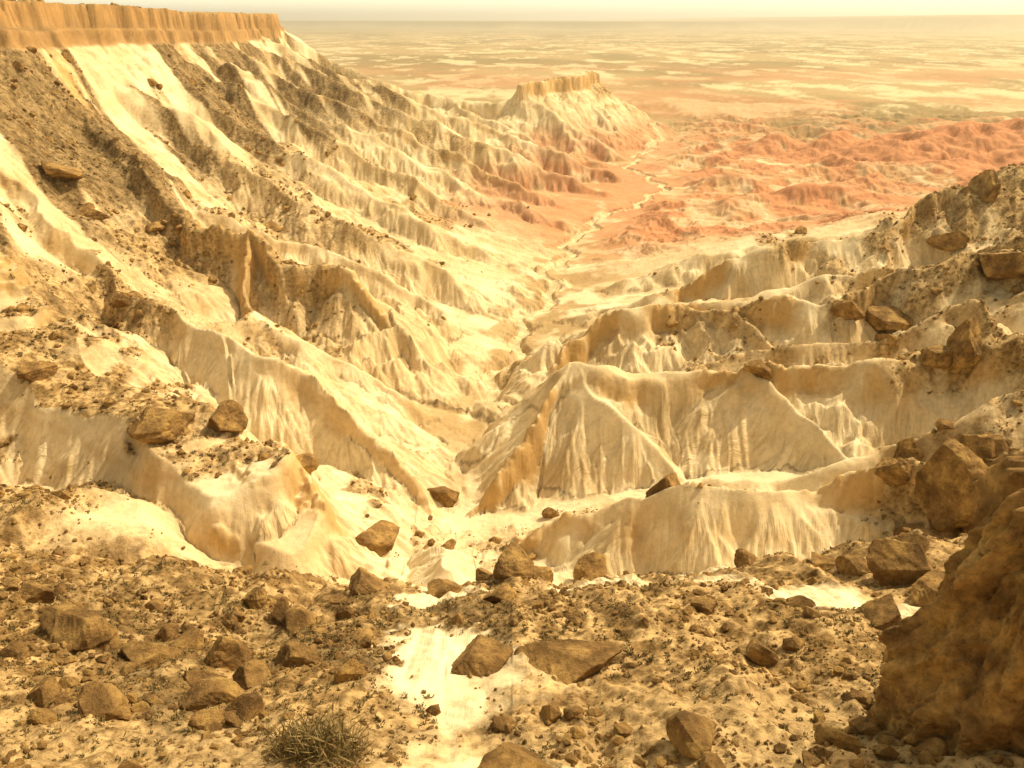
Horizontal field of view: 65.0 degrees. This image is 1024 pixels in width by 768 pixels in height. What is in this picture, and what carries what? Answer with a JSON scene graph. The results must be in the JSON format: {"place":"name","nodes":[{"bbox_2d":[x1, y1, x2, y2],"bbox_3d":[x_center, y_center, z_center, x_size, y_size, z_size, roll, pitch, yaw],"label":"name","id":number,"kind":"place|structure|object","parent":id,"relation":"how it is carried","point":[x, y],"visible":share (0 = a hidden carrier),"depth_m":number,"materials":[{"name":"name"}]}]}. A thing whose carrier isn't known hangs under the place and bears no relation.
{"place":"outdoors","nodes":[
{"label":"outdoors","id":0,"kind":"place"},
{"bbox_2d":[0,0,1023,767],"bbox_3d":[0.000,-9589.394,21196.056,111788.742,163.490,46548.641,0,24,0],"label":"badlands terrain","id":1,"kind":"structure","parent":0,"point":[828,132],"depth_m":206.56,"materials":[{"name":"beige stone"}]},
{"bbox_2d":[18,580,54,602],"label":"boulder","id":2,"kind":"object","parent":1,"relation":"on","point":[30,592],"visible":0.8,"depth_m":80.40,"materials":[{"name":"stone"}]},
{"bbox_2d":[16,361,58,381],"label":"boulder","id":3,"kind":"object","parent":1,"relation":"on","point":[31,371],"visible":1,"depth_m":145.24,"materials":[{"name":"stone"}]},
{"bbox_2d":[26,676,61,707],"bbox_3d":[-35.459,23.621,60.464,2.038,2.758,2.622,0,24,0],"label":"boulder","id":4,"kind":"object","parent":1,"relation":"on","point":[45,690],"visible":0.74,"depth_m":60.13,"materials":[{"name":"stone"}]},
{"bbox_2d":[41,161,83,179],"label":"boulder","id":5,"kind":"object","parent":1,"relation":"on","point":[56,170],"visible":0.98,"depth_m":227.91,"materials":[{"name":"stone"}]},
{"bbox_2d":[39,600,119,652],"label":"boulder","id":6,"kind":"object","parent":1,"relation":"on","point":[75,627],"visible":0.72,"depth_m":71.22,"materials":[{"name":"stone"}]},
{"bbox_2d":[77,206,110,220],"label":"boulder","id":7,"kind":"object","parent":1,"relation":"on","point":[93,214],"visible":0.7,"depth_m":224.02,"materials":[{"name":"stone"}]},
{"bbox_2d":[120,640,183,668],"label":"boulder","id":8,"kind":"object","parent":1,"relation":"on","point":[141,654],"visible":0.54,"depth_m":69.51,"materials":[{"name":"stone"}]},
{"bbox_2d":[127,406,194,443],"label":"boulder","id":9,"kind":"object","parent":1,"relation":"on","point":[155,425],"visible":0.99,"depth_m":128.86,"materials":[{"name":"stone"}]},
{"bbox_2d":[169,627,203,649],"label":"boulder","id":10,"kind":"object","parent":1,"relation":"on","point":[191,638],"visible":0.85,"depth_m":73.84,"materials":[{"name":"stone"}]},
{"bbox_2d":[184,670,227,686],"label":"boulder","id":11,"kind":"object","parent":1,"relation":"on","point":[191,677],"visible":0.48,"depth_m":65.50,"materials":[{"name":"stone"}]},
{"bbox_2d":[178,676,243,711],"bbox_3d":[-23.013,24.008,61.674,4.797,2.646,3.572,0,24,0],"label":"boulder","id":12,"kind":"object","parent":1,"relation":"on","point":[201,694],"visible":0.69,"depth_m":60.82,"materials":[{"name":"stone"}]},
{"bbox_2d":[207,399,247,432],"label":"boulder","id":13,"kind":"object","parent":1,"relation":"on","point":[229,415],"visible":0.97,"depth_m":135.17,"materials":[{"name":"stone"}]},
{"bbox_2d":[205,635,251,670],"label":"boulder","id":14,"kind":"object","parent":1,"relation":"on","point":[230,653],"visible":0.69,"depth_m":70.36,"materials":[{"name":"stone"}]},
{"bbox_2d":[223,693,263,721],"bbox_3d":[-19.176,22.848,56.632,2.493,2.200,2.610,11,26,22],"label":"boulder","id":15,"kind":"object","parent":1,"relation":"on","point":[246,706],"visible":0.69,"depth_m":56.16,"materials":[{"name":"stone"}]},
{"bbox_2d":[232,659,271,689],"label":"boulder","id":16,"kind":"object","parent":1,"relation":"on","point":[250,673],"visible":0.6,"depth_m":65.59,"materials":[{"name":"stone"}]},
{"bbox_2d":[242,587,267,609],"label":"boulder","id":17,"kind":"object","parent":1,"relation":"on","point":[255,597],"visible":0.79,"depth_m":85.77,"materials":[{"name":"stone"}]},
{"bbox_2d":[271,596,289,624],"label":"boulder","id":18,"kind":"object","parent":1,"relation":"on","point":[282,607],"visible":0.78,"depth_m":82.83,"materials":[{"name":"stone"}]},
{"bbox_2d":[275,642,321,666],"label":"boulder","id":19,"kind":"object","parent":1,"relation":"on","point":[299,654],"visible":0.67,"depth_m":68.47,"materials":[{"name":"stone"}]},
{"bbox_2d":[257,676,381,767],"bbox_3d":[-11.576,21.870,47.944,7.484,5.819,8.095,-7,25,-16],"label":"dry bush","id":20,"kind":"object","parent":1,"relation":"on","point":[306,741],"visible":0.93,"depth_m":47.75,"materials":[{"name":"brown plant"}]},
{"bbox_2d":[335,605,358,618],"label":"boulder","id":21,"kind":"object","parent":1,"relation":"on","point":[345,611],"visible":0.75,"depth_m":82.16,"materials":[{"name":"stone"}]},
{"bbox_2d":[334,659,365,683],"bbox_3d":[-12.603,22.232,62.166,2.535,2.435,1.628,-9,26,-20],"label":"boulder","id":22,"kind":"object","parent":1,"relation":"on","point":[351,669],"visible":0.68,"depth_m":61.44,"materials":[{"name":"stone"}]},
{"bbox_2d":[349,567,389,595],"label":"boulder","id":23,"kind":"object","parent":1,"relation":"on","point":[364,581],"visible":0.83,"depth_m":91.50,"materials":[{"name":"stone"}]},
{"bbox_2d":[355,520,399,556],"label":"boulder","id":24,"kind":"object","parent":1,"relation":"on","point":[378,538],"visible":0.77,"depth_m":132.78,"materials":[{"name":"stone"}]},
{"bbox_2d":[427,486,459,507],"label":"boulder","id":25,"kind":"object","parent":1,"relation":"on","point":[445,496],"visible":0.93,"depth_m":165.70,"materials":[{"name":"stone"}]},
{"bbox_2d":[427,578,462,597],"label":"boulder","id":26,"kind":"object","parent":1,"relation":"on","point":[438,588],"visible":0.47,"depth_m":94.58,"materials":[{"name":"stone"}]},
{"bbox_2d":[451,634,513,676],"bbox_3d":[-2.584,21.972,64.592,4.707,2.484,5.342,13,28,27],"label":"boulder","id":27,"kind":"object","parent":1,"relation":"on","point":[480,655],"visible":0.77,"depth_m":63.32,"materials":[{"name":"stone"}]},
{"bbox_2d":[475,568,492,582],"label":"boulder","id":28,"kind":"object","parent":1,"relation":"on","point":[483,574],"visible":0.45,"depth_m":100.48,"materials":[{"name":"stone"}]},
{"bbox_2d":[483,584,517,603],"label":"boulder","id":29,"kind":"object","parent":1,"relation":"on","point":[505,592],"visible":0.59,"depth_m":81.16,"materials":[{"name":"stone"}]},
{"bbox_2d":[0,0,1023,767],"bbox_3d":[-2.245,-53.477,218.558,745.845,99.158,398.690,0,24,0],"label":"rubble stones","id":30,"kind":"object","parent":1,"relation":"on","point":[550,714],"visible":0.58,"depth_m":73.78,"materials":[{"name":"stone"}]},
{"bbox_2d":[0,0,1023,767],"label":"fallen rocks","id":31,"kind":"object","parent":1,"relation":"on","point":[690,734],"visible":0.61,"depth_m":63.00,"materials":[{"name":"stone"}]},
{"bbox_2d":[0,0,1023,767],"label":"desert shrubs","id":32,"kind":"object","parent":1,"relation":"on","point":[424,714],"visible":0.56,"depth_m":70.77,"materials":[{"name":"brown plant"}]},
{"bbox_2d":[492,541,533,581],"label":"boulder","id":33,"kind":"object","parent":1,"relation":"on","point":[514,560],"visible":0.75,"depth_m":94.76,"materials":[{"name":"stone"}]},
{"bbox_2d":[478,742,554,767],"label":"boulder","id":34,"kind":"object","parent":1,"relation":"on","point":[507,755],"visible":1,"depth_m":47.70,"materials":[{"name":"stone"}]},
{"bbox_2d":[533,565,553,582],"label":"boulder","id":35,"kind":"object","parent":1,"relation":"on","point":[546,573],"visible":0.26,"depth_m":103.18,"materials":[{"name":"stone"}]},
{"bbox_2d":[514,639,622,684],"bbox_3d":[4.448,22.179,62.981,8.820,2.770,5.641,0,24,0],"label":"boulder","id":36,"kind":"object","parent":1,"relation":"on","point":[567,661],"visible":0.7,"depth_m":63.03,"materials":[{"name":"stone"}]},
{"bbox_2d":[481,118,668,436],"bbox_3d":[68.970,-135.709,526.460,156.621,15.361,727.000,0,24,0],"label":"dry stream bed","id":37,"kind":"object","parent":1,"relation":"on","point":[513,345],"visible":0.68,"depth_m":316.35,"materials":[{"name":"beige sand"}]},
{"bbox_2d":[573,551,606,580],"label":"boulder","id":38,"kind":"object","parent":1,"relation":"on","point":[592,565],"visible":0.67,"depth_m":126.49,"materials":[{"name":"stone"}]},
{"bbox_2d":[645,472,680,497],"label":"boulder","id":39,"kind":"object","parent":1,"relation":"on","point":[669,480],"visible":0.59,"depth_m":130.70,"materials":[{"name":"stone"}]},
{"bbox_2d":[743,359,772,378],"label":"boulder","id":40,"kind":"object","parent":1,"relation":"on","point":[759,367],"visible":0.99,"depth_m":170.69,"materials":[{"name":"stone"}]},
{"bbox_2d":[811,551,835,571],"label":"boulder","id":41,"kind":"object","parent":1,"relation":"on","point":[825,563],"visible":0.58,"depth_m":92.65,"materials":[{"name":"stone"}]},
{"bbox_2d":[830,300,864,320],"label":"boulder","id":42,"kind":"object","parent":1,"relation":"on","point":[848,309],"visible":0.98,"depth_m":205.22,"materials":[{"name":"stone"}]},
{"bbox_2d":[835,555,871,575],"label":"boulder","id":43,"kind":"object","parent":1,"relation":"on","point":[854,565],"visible":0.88,"depth_m":88.90,"materials":[{"name":"stone"}]},
{"bbox_2d":[857,593,901,629],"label":"boulder","id":44,"kind":"object","parent":1,"relation":"on","point":[882,613],"visible":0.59,"depth_m":69.59,"materials":[{"name":"stone"}]},
{"bbox_2d":[874,334,899,347],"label":"boulder","id":45,"kind":"object","parent":1,"relation":"on","point":[893,340],"visible":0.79,"depth_m":190.34,"materials":[{"name":"stone"}]},
{"bbox_2d":[866,306,913,330],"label":"boulder","id":46,"kind":"object","parent":1,"relation":"on","point":[887,318],"visible":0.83,"depth_m":209.45,"materials":[{"name":"stone"}]},
{"bbox_2d":[875,457,911,486],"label":"boulder","id":47,"kind":"object","parent":1,"relation":"on","point":[891,472],"visible":1,"depth_m":123.96,"materials":[{"name":"stone"}]},
{"bbox_2d":[866,538,933,586],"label":"boulder","id":48,"kind":"object","parent":1,"relation":"on","point":[893,562],"visible":0.83,"depth_m":83.49,"materials":[{"name":"stone"}]},
{"bbox_2d":[893,437,923,460],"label":"boulder","id":49,"kind":"object","parent":1,"relation":"on","point":[907,448],"visible":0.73,"depth_m":145.36,"materials":[{"name":"stone"}]},
{"bbox_2d":[893,522,924,535],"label":"boulder","id":50,"kind":"object","parent":1,"relation":"on","point":[899,530],"visible":0.24,"depth_m":121.58,"materials":[{"name":"stone"}]},
{"bbox_2d":[897,532,929,552],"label":"boulder","id":51,"kind":"object","parent":1,"relation":"on","point":[917,538],"visible":0.2,"depth_m":88.43,"materials":[{"name":"stone"}]},
{"bbox_2d":[909,571,944,606],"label":"boulder","id":52,"kind":"object","parent":1,"relation":"on","point":[924,591],"visible":0.42,"depth_m":77.77,"materials":[{"name":"stone"}]},
{"bbox_2d":[919,345,953,370],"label":"boulder","id":53,"kind":"object","parent":1,"relation":"on","point":[939,356],"visible":0.9,"depth_m":164.12,"materials":[{"name":"stone"}]},
{"bbox_2d":[864,456,1023,757],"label":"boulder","id":54,"kind":"object","parent":1,"relation":"on","point":[952,671],"visible":0.86,"depth_m":44.47,"materials":[{"name":"stone"}]},
{"bbox_2d":[926,230,969,250],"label":"boulder","id":55,"kind":"object","parent":1,"relation":"on","point":[953,241],"visible":1,"depth_m":264.58,"materials":[{"name":"stone"}]},
{"bbox_2d":[913,438,988,531],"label":"boulder","id":56,"kind":"object","parent":1,"relation":"on","point":[945,496],"visible":0.85,"depth_m":118.73,"materials":[{"name":"stone"}]},
{"bbox_2d":[946,317,982,369],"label":"boulder","id":57,"kind":"object","parent":1,"relation":"on","point":[964,342],"visible":0.95,"depth_m":161.50,"materials":[{"name":"stone"}]},
{"bbox_2d":[958,522,974,533],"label":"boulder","id":58,"kind":"object","parent":1,"relation":"on","point":[966,529],"visible":0.12,"depth_m":120.26,"materials":[{"name":"stone"}]},
{"bbox_2d":[959,434,1009,461],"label":"boulder","id":59,"kind":"object","parent":1,"relation":"on","point":[984,447],"visible":0.49,"depth_m":137.65,"materials":[{"name":"stone"}]},
{"bbox_2d":[968,169,1000,202],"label":"boulder","id":60,"kind":"object","parent":1,"relation":"on","point":[985,185],"visible":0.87,"depth_m":273.56,"materials":[{"name":"stone"}]},
{"bbox_2d":[978,252,1023,280],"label":"boulder","id":61,"kind":"object","parent":1,"relation":"on","point":[998,266],"visible":0.97,"depth_m":201.92,"materials":[{"name":"stone"}]},
{"bbox_2d":[44,0,1023,19],"label":"sky","id":62,"kind":"structure","parent":0,"point":[285,9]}
]}

